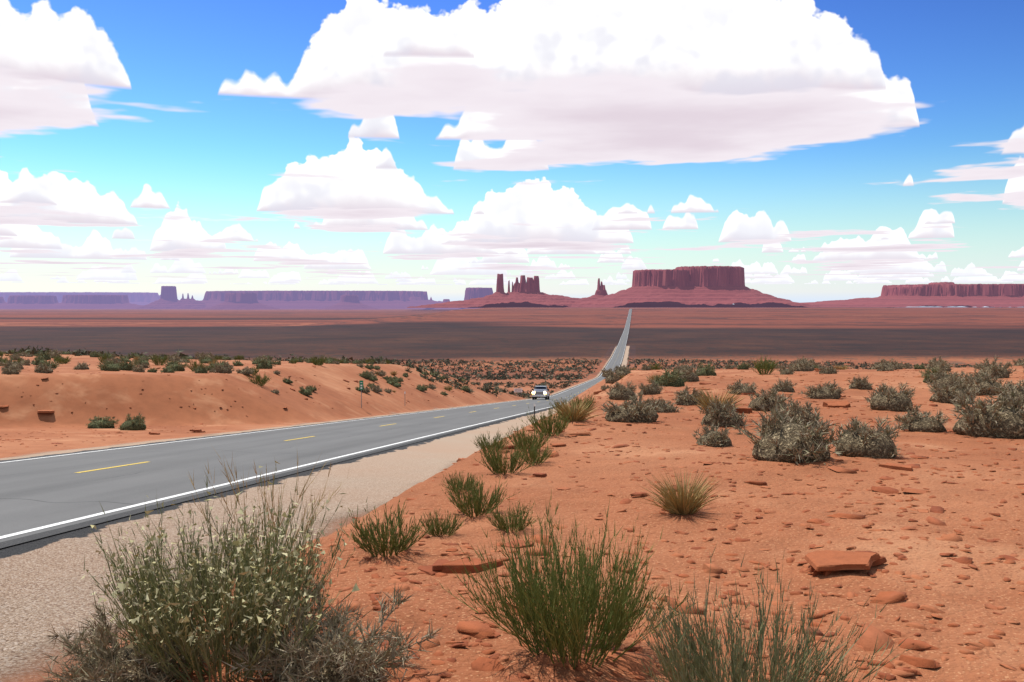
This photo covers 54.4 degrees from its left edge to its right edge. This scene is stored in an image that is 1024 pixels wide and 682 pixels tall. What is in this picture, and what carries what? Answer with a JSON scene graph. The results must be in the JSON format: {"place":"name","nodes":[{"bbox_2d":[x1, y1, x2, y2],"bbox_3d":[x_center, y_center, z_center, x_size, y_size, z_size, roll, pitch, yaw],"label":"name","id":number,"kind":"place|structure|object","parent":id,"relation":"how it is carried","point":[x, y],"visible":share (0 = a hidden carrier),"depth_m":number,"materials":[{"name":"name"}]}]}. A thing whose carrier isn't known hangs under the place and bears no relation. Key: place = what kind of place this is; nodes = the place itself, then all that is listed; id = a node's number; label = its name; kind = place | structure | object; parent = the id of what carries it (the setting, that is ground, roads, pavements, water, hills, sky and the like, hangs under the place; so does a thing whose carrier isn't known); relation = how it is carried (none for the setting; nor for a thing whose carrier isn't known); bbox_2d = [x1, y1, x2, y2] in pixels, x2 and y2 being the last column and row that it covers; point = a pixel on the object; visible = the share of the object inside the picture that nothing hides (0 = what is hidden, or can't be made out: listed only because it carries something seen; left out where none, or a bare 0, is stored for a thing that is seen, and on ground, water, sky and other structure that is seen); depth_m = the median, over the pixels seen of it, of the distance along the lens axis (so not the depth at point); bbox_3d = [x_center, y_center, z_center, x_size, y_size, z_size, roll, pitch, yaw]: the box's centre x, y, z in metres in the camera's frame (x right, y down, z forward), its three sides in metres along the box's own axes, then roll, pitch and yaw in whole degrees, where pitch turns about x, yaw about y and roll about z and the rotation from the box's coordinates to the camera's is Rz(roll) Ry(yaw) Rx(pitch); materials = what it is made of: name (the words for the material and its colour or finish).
{"place":"outdoors","nodes":[
{"label":"outdoors","id":0,"kind":"place"},
{"bbox_2d":[0,308,635,547],"bbox_3d":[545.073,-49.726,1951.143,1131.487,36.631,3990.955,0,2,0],"label":"road","id":1,"kind":"structure","parent":0,"point":[39,491],"depth_m":23.53,"materials":[{"name":"asphalt"}]},
{"bbox_2d":[0,313,628,462],"bbox_3d":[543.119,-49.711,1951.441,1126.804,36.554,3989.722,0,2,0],"label":"edge line","id":2,"kind":"object","parent":1,"relation":"on","point":[252,432],"visible":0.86,"depth_m":35.25,"materials":[{"name":"white paint"}]},
{"bbox_2d":[0,319,630,538],"bbox_3d":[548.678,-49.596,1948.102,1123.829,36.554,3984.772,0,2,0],"label":"edge line","id":3,"kind":"object","parent":1,"relation":"on","point":[47,526],"visible":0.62,"depth_m":17.04,"materials":[{"name":"white paint"}]},
{"bbox_2d":[75,354,618,472],"bbox_3d":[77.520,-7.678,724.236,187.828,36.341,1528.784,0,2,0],"label":"dashes","id":4,"kind":"structure","parent":1,"relation":"on","point":[284,440],"depth_m":22.52,"materials":[{"name":"yellow paint"}]},
{"bbox_2d":[532,385,549,399],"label":"car","id":5,"kind":"object","parent":1,"relation":"on","point":[539,391],"visible":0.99,"depth_m":139.51,"materials":[{"name":"white paint"}]},
{"bbox_2d":[0,307,1023,681],"bbox_3d":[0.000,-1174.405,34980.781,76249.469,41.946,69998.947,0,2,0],"label":"ground","id":6,"kind":"structure","parent":0,"point":[164,403],"depth_m":13.92,"materials":[{"name":"soil"}]},
{"bbox_2d":[0,365,20,373],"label":"bank shrub","id":7,"kind":"object","parent":6,"relation":"on","point":[13,370],"visible":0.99,"depth_m":47.94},
{"bbox_2d":[0,358,24,368],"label":"bank shrub","id":8,"kind":"object","parent":6,"relation":"on","point":[9,364],"visible":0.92,"depth_m":53.15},
{"bbox_2d":[0,295,58,308],"bbox_3d":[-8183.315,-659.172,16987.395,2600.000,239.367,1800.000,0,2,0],"label":"mesa","id":9,"kind":"structure","parent":6,"relation":"on","point":[29,301],"depth_m":16678.03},
{"bbox_2d":[35,352,50,359],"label":"bank shrub","id":10,"kind":"object","parent":6,"relation":"on","point":[46,356],"visible":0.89,"depth_m":86.57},
{"bbox_2d":[34,362,53,372],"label":"bank shrub","id":11,"kind":"object","parent":6,"relation":"on","point":[44,368],"visible":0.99,"depth_m":51.67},
{"bbox_2d":[39,360,59,368],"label":"shrub","id":12,"kind":"object","parent":6,"relation":"on","point":[54,365],"visible":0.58,"depth_m":58.47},
{"bbox_2d":[51,354,72,363],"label":"bank shrub","id":13,"kind":"object","parent":6,"relation":"on","point":[65,361],"visible":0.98,"depth_m":78.36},
{"bbox_2d":[0,292,160,304],"bbox_3d":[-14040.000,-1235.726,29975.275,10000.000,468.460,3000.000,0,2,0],"label":"tableland","id":14,"kind":"structure","parent":6,"relation":"on","point":[141,298],"depth_m":29427.31,"materials":[{"name":"stone"}]},
{"bbox_2d":[72,362,89,369],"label":"shrub","id":15,"kind":"object","parent":6,"relation":"on","point":[82,366],"visible":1,"depth_m":55.94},
{"bbox_2d":[47,295,138,308],"bbox_3d":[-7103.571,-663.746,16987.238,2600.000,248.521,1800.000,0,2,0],"label":"mesa","id":16,"kind":"structure","parent":6,"relation":"on","point":[88,301],"depth_m":16677.78,"materials":[{"name":"stone"}]},
{"bbox_2d":[85,416,119,428],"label":"bank shrub","id":17,"kind":"object","parent":6,"relation":"on","point":[97,423],"visible":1,"depth_m":43.91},
{"bbox_2d":[97,358,119,370],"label":"bank shrub","id":18,"kind":"object","parent":6,"relation":"on","point":[108,366],"visible":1,"depth_m":55.84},
{"bbox_2d":[119,358,136,370],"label":"bank shrub","id":19,"kind":"object","parent":6,"relation":"on","point":[126,365],"visible":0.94,"depth_m":57.73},
{"bbox_2d":[33,601,227,681],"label":"twiggy shrub","id":20,"kind":"object","parent":6,"relation":"on","point":[102,663],"visible":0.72,"depth_m":4.75,"materials":[{"name":"plant"}]},
{"bbox_2d":[118,413,145,429],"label":"bank shrub","id":21,"kind":"object","parent":6,"relation":"on","point":[138,423],"visible":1,"depth_m":42.40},
{"bbox_2d":[148,353,168,364],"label":"bank shrub","id":22,"kind":"object","parent":6,"relation":"on","point":[163,361],"visible":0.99,"depth_m":71.46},
{"bbox_2d":[136,286,205,308],"bbox_3d":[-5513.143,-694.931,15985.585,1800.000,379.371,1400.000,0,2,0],"label":"butte","id":23,"kind":"object","parent":6,"relation":"on","point":[168,299],"visible":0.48,"depth_m":15776.94,"materials":[{"name":"stone"}]},
{"bbox_2d":[165,360,186,370],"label":"bank shrub","id":24,"kind":"object","parent":6,"relation":"on","point":[177,366],"visible":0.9,"depth_m":62.08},
{"bbox_2d":[184,359,205,371],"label":"bank shrub","id":25,"kind":"object","parent":6,"relation":"on","point":[195,364],"visible":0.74,"depth_m":61.65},
{"bbox_2d":[193,365,207,372],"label":"shrub","id":26,"kind":"object","parent":6,"relation":"on","point":[202,369],"visible":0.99,"depth_m":56.31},
{"bbox_2d":[194,352,207,358],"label":"bank shrub","id":27,"kind":"object","parent":6,"relation":"on","point":[197,355],"visible":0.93,"depth_m":96.59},
{"bbox_2d":[81,461,358,681],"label":"rabbitbrush shrub","id":28,"kind":"object","parent":6,"relation":"on","point":[160,605],"visible":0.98,"depth_m":4.76,"materials":[{"name":"plant"}]},
{"bbox_2d":[214,361,234,372],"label":"shrub","id":29,"kind":"object","parent":6,"relation":"on","point":[222,369],"visible":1,"depth_m":57.42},
{"bbox_2d":[197,293,279,309],"bbox_3d":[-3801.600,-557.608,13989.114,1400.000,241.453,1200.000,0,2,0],"label":"butte","id":30,"kind":"object","parent":6,"relation":"on","point":[240,301],"visible":0.86,"depth_m":13812.32,"materials":[{"name":"stone"}]},
{"bbox_2d":[236,367,253,374],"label":"bank shrub","id":31,"kind":"object","parent":6,"relation":"on","point":[246,371],"visible":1,"depth_m":58.27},
{"bbox_2d":[247,370,271,385],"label":"shrub","id":32,"kind":"object","parent":6,"relation":"on","point":[263,380],"visible":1,"depth_m":56.66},
{"bbox_2d":[254,358,275,368],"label":"shrub","id":33,"kind":"object","parent":6,"relation":"on","point":[263,364],"visible":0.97,"depth_m":66.73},
{"bbox_2d":[187,442,348,560],"bbox_3d":[-1.702,1.204,7.278,1.173,0.976,1.193,1,2,36],"label":"tall weed","id":34,"kind":"object","parent":6,"relation":"on","point":[268,506],"visible":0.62,"depth_m":7.16,"materials":[{"name":"green plant"}]},
{"bbox_2d":[104,290,475,308],"bbox_3d":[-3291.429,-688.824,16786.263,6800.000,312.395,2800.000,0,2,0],"label":"long mesa","id":35,"kind":"structure","parent":6,"relation":"on","point":[325,299],"depth_m":16165.94,"materials":[{"name":"stone"}]},
{"bbox_2d":[298,386,313,395],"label":"shrub","id":36,"kind":"object","parent":6,"relation":"on","point":[305,391],"visible":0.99,"depth_m":60.29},
{"bbox_2d":[0,346,629,676],"bbox_3d":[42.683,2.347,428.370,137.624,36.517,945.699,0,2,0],"label":"road shoulder","id":37,"kind":"object","parent":6,"relation":"on","point":[43,584],"visible":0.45,"depth_m":13.66},
{"bbox_2d":[310,354,328,365],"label":"bank shrub","id":38,"kind":"object","parent":6,"relation":"on","point":[322,359],"visible":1,"depth_m":80.05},
{"bbox_2d":[220,576,447,681],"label":"twiggy shrub","id":39,"kind":"object","parent":6,"relation":"on","point":[336,653],"visible":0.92,"depth_m":4.69,"materials":[{"name":"plant"}]},
{"bbox_2d":[317,295,381,309],"bbox_3d":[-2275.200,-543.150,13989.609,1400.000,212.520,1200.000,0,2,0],"label":"butte","id":40,"kind":"object","parent":6,"relation":"on","point":[349,302],"visible":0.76,"depth_m":13741.28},
{"bbox_2d":[369,383,382,391],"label":"shrub","id":41,"kind":"object","parent":6,"relation":"on","point":[374,388],"visible":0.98,"depth_m":77.56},
{"bbox_2d":[342,496,433,556],"bbox_3d":[-0.918,1.394,7.415,0.652,0.441,0.716,-1,2,-20],"label":"green bank shrub","id":42,"kind":"object","parent":6,"relation":"on","point":[394,542],"visible":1,"depth_m":7.35,"materials":[{"name":"plant"}]},
{"bbox_2d":[418,559,449,575],"bbox_3d":[-0.526,1.589,6.961,0.284,0.075,0.324,0,-1,-7],"label":"slab","id":43,"kind":"object","parent":6,"relation":"on","point":[435,567],"visible":0.63,"depth_m":6.91,"materials":[{"name":"stone"}]},
{"bbox_2d":[418,509,463,536],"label":"shrub","id":44,"kind":"object","parent":6,"relation":"on","point":[438,526],"visible":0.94,"depth_m":8.03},
{"bbox_2d":[441,470,478,492],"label":"shrub","id":45,"kind":"object","parent":6,"relation":"on","point":[455,483],"visible":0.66,"depth_m":10.08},
{"bbox_2d":[439,558,502,573],"bbox_3d":[-0.288,1.581,7.003,0.446,0.100,0.257,-2,3,-50],"label":"slab","id":46,"kind":"object","parent":6,"relation":"on","point":[456,565],"visible":0.66,"depth_m":6.89,"materials":[{"name":"stone"}]},
{"bbox_2d":[464,287,492,299],"bbox_3d":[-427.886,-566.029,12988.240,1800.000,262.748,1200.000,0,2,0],"label":"mesa","id":47,"kind":"structure","parent":6,"relation":"on","point":[473,292],"depth_m":12783.83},
{"bbox_2d":[442,470,515,517],"bbox_3d":[-0.279,1.378,8.935,0.705,0.424,0.650,-1,2,-26],"label":"shrub","id":48,"kind":"object","parent":6,"relation":"on","point":[475,500],"visible":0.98,"depth_m":8.92,"materials":[{"name":"plant"}]},
{"bbox_2d":[471,431,512,450],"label":"shrub","id":49,"kind":"object","parent":6,"relation":"on","point":[489,443],"visible":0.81,"depth_m":12.90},
{"bbox_2d":[5,346,1003,398],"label":"scrub","id":50,"kind":"object","parent":6,"relation":"on","point":[490,375],"visible":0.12,"depth_m":480.09,"materials":[{"name":"green plant"}]},
{"bbox_2d":[474,438,537,474],"bbox_3d":[-0.103,1.291,11.198,0.694,0.452,0.752,-2,3,-42],"label":"shrub","id":51,"kind":"object","parent":6,"relation":"on","point":[496,464],"visible":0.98,"depth_m":11.11,"materials":[{"name":"plant"}]},
{"bbox_2d":[0,367,1023,681],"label":"rock fragments","id":52,"kind":"object","parent":6,"relation":"on","point":[478,631],"visible":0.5,"depth_m":6.53,"materials":[{"name":"stone"}]},
{"bbox_2d":[487,496,539,531],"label":"grass tuft","id":53,"kind":"object","parent":6,"relation":"on","point":[503,525],"visible":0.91,"depth_m":8.28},
{"bbox_2d":[407,274,625,307],"bbox_3d":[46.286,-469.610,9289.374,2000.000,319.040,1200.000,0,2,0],"label":"castle butte","id":54,"kind":"object","parent":6,"relation":"on","point":[524,290],"visible":0.77,"depth_m":9106.63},
{"bbox_2d":[502,539,533,547],"bbox_3d":[0.043,1.597,7.775,0.193,0.037,0.260,4,3,35],"label":"slab","id":55,"kind":"object","parent":6,"relation":"on","point":[512,545],"visible":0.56,"depth_m":7.76,"materials":[{"name":"stone"}]},
{"bbox_2d":[502,423,550,451],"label":"shrub","id":56,"kind":"object","parent":6,"relation":"on","point":[524,439],"visible":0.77,"depth_m":13.04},
{"bbox_2d":[513,438,559,464],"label":"shrub","id":57,"kind":"object","parent":6,"relation":"on","point":[533,455],"visible":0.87,"depth_m":11.97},
{"bbox_2d":[519,404,573,435],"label":"shrub","id":58,"kind":"object","parent":6,"relation":"on","point":[558,427],"visible":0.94,"depth_m":14.49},
{"bbox_2d":[438,495,696,668],"bbox_3d":[0.326,1.246,5.277,1.253,0.882,1.340,-1,2,-34],"label":"green shrub","id":59,"kind":"object","parent":6,"relation":"on","point":[571,629],"visible":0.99,"depth_m":5.12,"materials":[{"name":"plant"}]},
{"bbox_2d":[550,393,588,416],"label":"shrub","id":60,"kind":"object","parent":6,"relation":"on","point":[553,406],"visible":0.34,"depth_m":17.24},
{"bbox_2d":[548,396,605,421],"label":"grass tuft","id":61,"kind":"object","parent":6,"relation":"on","point":[580,414],"visible":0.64,"depth_m":16.16,"materials":[{"name":"green plant"}]},
{"bbox_2d":[572,392,596,408],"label":"shrub","id":62,"kind":"object","parent":6,"relation":"on","point":[590,400],"visible":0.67,"depth_m":19.73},
{"bbox_2d":[546,278,658,306],"bbox_3d":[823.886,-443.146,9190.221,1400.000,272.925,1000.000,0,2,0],"label":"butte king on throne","id":63,"kind":"object","parent":6,"relation":"on","point":[601,292],"visible":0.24,"depth_m":9094.13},
{"bbox_2d":[469,302,752,307],"bbox_3d":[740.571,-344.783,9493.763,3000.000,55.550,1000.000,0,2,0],"label":"ridge saddle","id":64,"kind":"object","parent":6,"relation":"on","point":[528,304],"visible":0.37,"depth_m":9297.20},
{"bbox_2d":[603,370,623,383],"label":"shrub","id":65,"kind":"object","parent":6,"relation":"on","point":[611,378],"visible":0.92,"depth_m":47.98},
{"bbox_2d":[605,380,637,399],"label":"twig shrub","id":66,"kind":"object","parent":6,"relation":"on","point":[619,392],"visible":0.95,"depth_m":22.69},
{"bbox_2d":[613,367,630,375],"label":"shrub","id":67,"kind":"object","parent":6,"relation":"on","point":[625,372],"visible":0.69,"depth_m":48.85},
{"bbox_2d":[599,391,661,422],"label":"twig shrub","id":68,"kind":"object","parent":6,"relation":"on","point":[632,411],"visible":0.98,"depth_m":16.50,"materials":[{"name":"plant"}]},
{"bbox_2d":[637,379,663,394],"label":"twig shrub","id":69,"kind":"object","parent":6,"relation":"on","point":[651,389],"visible":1,"depth_m":23.78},
{"bbox_2d":[645,397,684,412],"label":"twig shrub","id":70,"kind":"object","parent":6,"relation":"on","point":[666,407],"visible":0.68,"depth_m":19.33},
{"bbox_2d":[646,367,689,386],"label":"shrub","id":71,"kind":"object","parent":6,"relation":"on","point":[671,379],"visible":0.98,"depth_m":30.70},
{"bbox_2d":[635,468,725,514],"bbox_3d":[1.562,1.337,8.996,0.890,0.472,0.912,2,2,38],"label":"grass tuft","id":72,"kind":"object","parent":6,"relation":"on","point":[681,502],"depth_m":8.89,"materials":[{"name":"plant"}]},
{"bbox_2d":[557,266,818,307],"bbox_3d":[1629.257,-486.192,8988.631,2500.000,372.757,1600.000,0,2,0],"label":"mesa","id":73,"kind":"structure","parent":6,"relation":"on","point":[706,285],"depth_m":8712.85,"materials":[{"name":"stone"}]},
{"bbox_2d":[677,361,700,381],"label":"shrub","id":74,"kind":"object","parent":6,"relation":"on","point":[691,375],"visible":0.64,"depth_m":34.37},
{"bbox_2d":[673,385,708,405],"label":"twig shrub","id":75,"kind":"object","parent":6,"relation":"on","point":[683,398],"visible":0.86,"depth_m":21.37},
{"bbox_2d":[695,362,716,375],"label":"shrub","id":76,"kind":"object","parent":6,"relation":"on","point":[706,370],"visible":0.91,"depth_m":38.18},
{"bbox_2d":[691,419,731,447],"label":"twig shrub","id":77,"kind":"object","parent":6,"relation":"on","point":[711,437],"visible":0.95,"depth_m":13.67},
{"bbox_2d":[690,387,745,411],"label":"grass tuft","id":78,"kind":"object","parent":6,"relation":"on","point":[704,402],"depth_m":19.29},
{"bbox_2d":[697,395,745,426],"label":"twig shrub","id":79,"kind":"object","parent":6,"relation":"on","point":[725,415],"visible":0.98,"depth_m":16.29,"materials":[{"name":"plant"}]},
{"bbox_2d":[725,378,756,394],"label":"twig shrub","id":80,"kind":"object","parent":6,"relation":"on","point":[739,387],"visible":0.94,"depth_m":24.09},
{"bbox_2d":[735,408,752,413],"bbox_3d":[4.488,1.347,19.381,0.315,0.106,0.438,0,-1,-38],"label":"slab","id":81,"kind":"object","parent":6,"relation":"on","point":[745,410],"visible":0.68,"depth_m":19.25,"materials":[{"name":"stone"}]},
{"bbox_2d":[737,362,751,369],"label":"shrub","id":82,"kind":"object","parent":6,"relation":"on","point":[744,366],"visible":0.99,"depth_m":55.90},
{"bbox_2d":[749,352,781,374],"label":"shrub","id":83,"kind":"object","parent":6,"relation":"on","point":[759,367],"visible":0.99,"depth_m":38.73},
{"bbox_2d":[747,387,792,410],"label":"twig shrub","id":84,"kind":"object","parent":6,"relation":"on","point":[765,399],"visible":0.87,"depth_m":19.71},
{"bbox_2d":[633,544,911,681],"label":"shrub","id":85,"kind":"object","parent":6,"relation":"on","point":[700,666],"visible":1,"depth_m":4.42,"materials":[{"name":"plant"}]},
{"bbox_2d":[767,377,797,391],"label":"twig shrub","id":86,"kind":"object","parent":6,"relation":"on","point":[782,386],"visible":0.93,"depth_m":25.49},
{"bbox_2d":[731,397,843,464],"bbox_3d":[3.296,1.053,11.887,1.072,0.795,1.565,-1,2,-16],"label":"twig shrub","id":87,"kind":"object","parent":6,"relation":"on","point":[781,440],"visible":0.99,"depth_m":11.70,"materials":[{"name":"plant"}]},
{"bbox_2d":[778,365,796,374],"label":"shrub","id":88,"kind":"object","parent":6,"relation":"on","point":[785,370],"visible":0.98,"depth_m":38.13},
{"bbox_2d":[773,398,823,425],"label":"twig shrub","id":89,"kind":"object","parent":6,"relation":"on","point":[800,411],"visible":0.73,"depth_m":16.43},
{"bbox_2d":[790,358,814,371],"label":"shrub","id":90,"kind":"object","parent":6,"relation":"on","point":[803,366],"visible":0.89,"depth_m":46.31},
{"bbox_2d":[797,380,847,398],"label":"twig shrub","id":91,"kind":"object","parent":6,"relation":"on","point":[827,391],"visible":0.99,"depth_m":23.60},
{"bbox_2d":[818,365,838,373],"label":"shrub","id":92,"kind":"object","parent":6,"relation":"on","point":[829,370],"visible":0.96,"depth_m":37.65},
{"bbox_2d":[823,401,850,407],"bbox_3d":[6.507,1.288,19.940,0.527,0.106,0.378,-2,13,10],"label":"rock","id":93,"kind":"object","parent":6,"relation":"on","point":[838,404],"visible":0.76,"depth_m":19.89,"materials":[{"name":"stone"}]},
{"bbox_2d":[804,550,886,576],"bbox_3d":[2.367,1.557,6.953,0.611,0.110,0.390,0,2,4],"label":"slab","id":94,"kind":"object","parent":6,"relation":"on","point":[825,562],"depth_m":6.92,"materials":[{"name":"stone"}]},
{"bbox_2d":[848,375,872,389],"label":"twig shrub","id":95,"kind":"object","parent":6,"relation":"on","point":[860,383],"visible":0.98,"depth_m":26.94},
{"bbox_2d":[828,414,902,458],"bbox_3d":[4.402,1.183,12.322,0.908,0.582,1.008,1,2,37],"label":"twig shrub","id":96,"kind":"object","parent":6,"relation":"on","point":[858,440],"visible":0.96,"depth_m":12.12,"materials":[{"name":"plant"}]},
{"bbox_2d":[875,363,894,370],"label":"shrub","id":97,"kind":"object","parent":6,"relation":"on","point":[882,367],"visible":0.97,"depth_m":44.29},
{"bbox_2d":[872,358,897,369],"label":"shrub","id":98,"kind":"object","parent":6,"relation":"on","point":[887,363],"visible":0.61,"depth_m":47.42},
{"bbox_2d":[863,382,914,410],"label":"twig shrub","id":99,"kind":"object","parent":6,"relation":"on","point":[888,399],"visible":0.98,"depth_m":19.11,"materials":[{"name":"plant"}]},
{"bbox_2d":[765,282,1023,306],"bbox_3d":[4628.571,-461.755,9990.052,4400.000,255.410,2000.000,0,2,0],"label":"mesa","id":100,"kind":"structure","parent":6,"relation":"on","point":[942,294],"depth_m":9593.80,"materials":[{"name":"stone"}]},
{"bbox_2d":[879,463,912,470],"bbox_3d":[4.291,1.406,11.065,0.164,0.059,0.389,-2,3,-44],"label":"slab","id":101,"kind":"object","parent":6,"relation":"on","point":[898,466],"visible":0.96,"depth_m":11.03,"materials":[{"name":"stone"}]},
{"bbox_2d":[893,404,949,431],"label":"twig shrub","id":102,"kind":"object","parent":6,"relation":"on","point":[916,421],"visible":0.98,"depth_m":15.81,"materials":[{"name":"plant"}]},
{"bbox_2d":[919,367,948,382],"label":"shrub","id":103,"kind":"object","parent":6,"relation":"on","point":[927,372],"visible":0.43,"depth_m":30.30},
{"bbox_2d":[924,356,948,368],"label":"shrub","id":104,"kind":"object","parent":6,"relation":"on","point":[932,362],"visible":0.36,"depth_m":46.57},
{"bbox_2d":[930,360,953,371],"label":"shrub","id":105,"kind":"object","parent":6,"relation":"on","point":[948,369],"visible":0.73,"depth_m":43.32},
{"bbox_2d":[925,366,964,387],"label":"shrub","id":106,"kind":"object","parent":6,"relation":"on","point":[943,378],"visible":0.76,"depth_m":27.42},
{"bbox_2d":[927,375,981,403],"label":"twig shrub","id":107,"kind":"object","parent":6,"relation":"on","point":[945,394],"visible":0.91,"depth_m":21.14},
{"bbox_2d":[959,371,1003,395],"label":"shrub","id":108,"kind":"object","parent":6,"relation":"on","point":[987,383],"visible":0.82,"depth_m":24.29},
{"bbox_2d":[950,380,1023,438],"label":"twig shrub","id":109,"kind":"object","parent":6,"relation":"on","point":[1004,418],"visible":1,"depth_m":15.06,"materials":[{"name":"plant"}]},
{"bbox_2d":[972,356,1019,377],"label":"shrub","id":110,"kind":"object","parent":6,"relation":"on","point":[993,369],"visible":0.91,"depth_m":30.77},
{"bbox_2d":[988,378,1023,405],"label":"twig shrub","id":111,"kind":"object","parent":6,"relation":"on","point":[1019,388],"visible":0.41,"depth_m":21.24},
{"bbox_2d":[0,0,1023,306],"label":"sky","id":112,"kind":"structure","parent":0,"point":[821,150],"materials":[{"name":"blue"}]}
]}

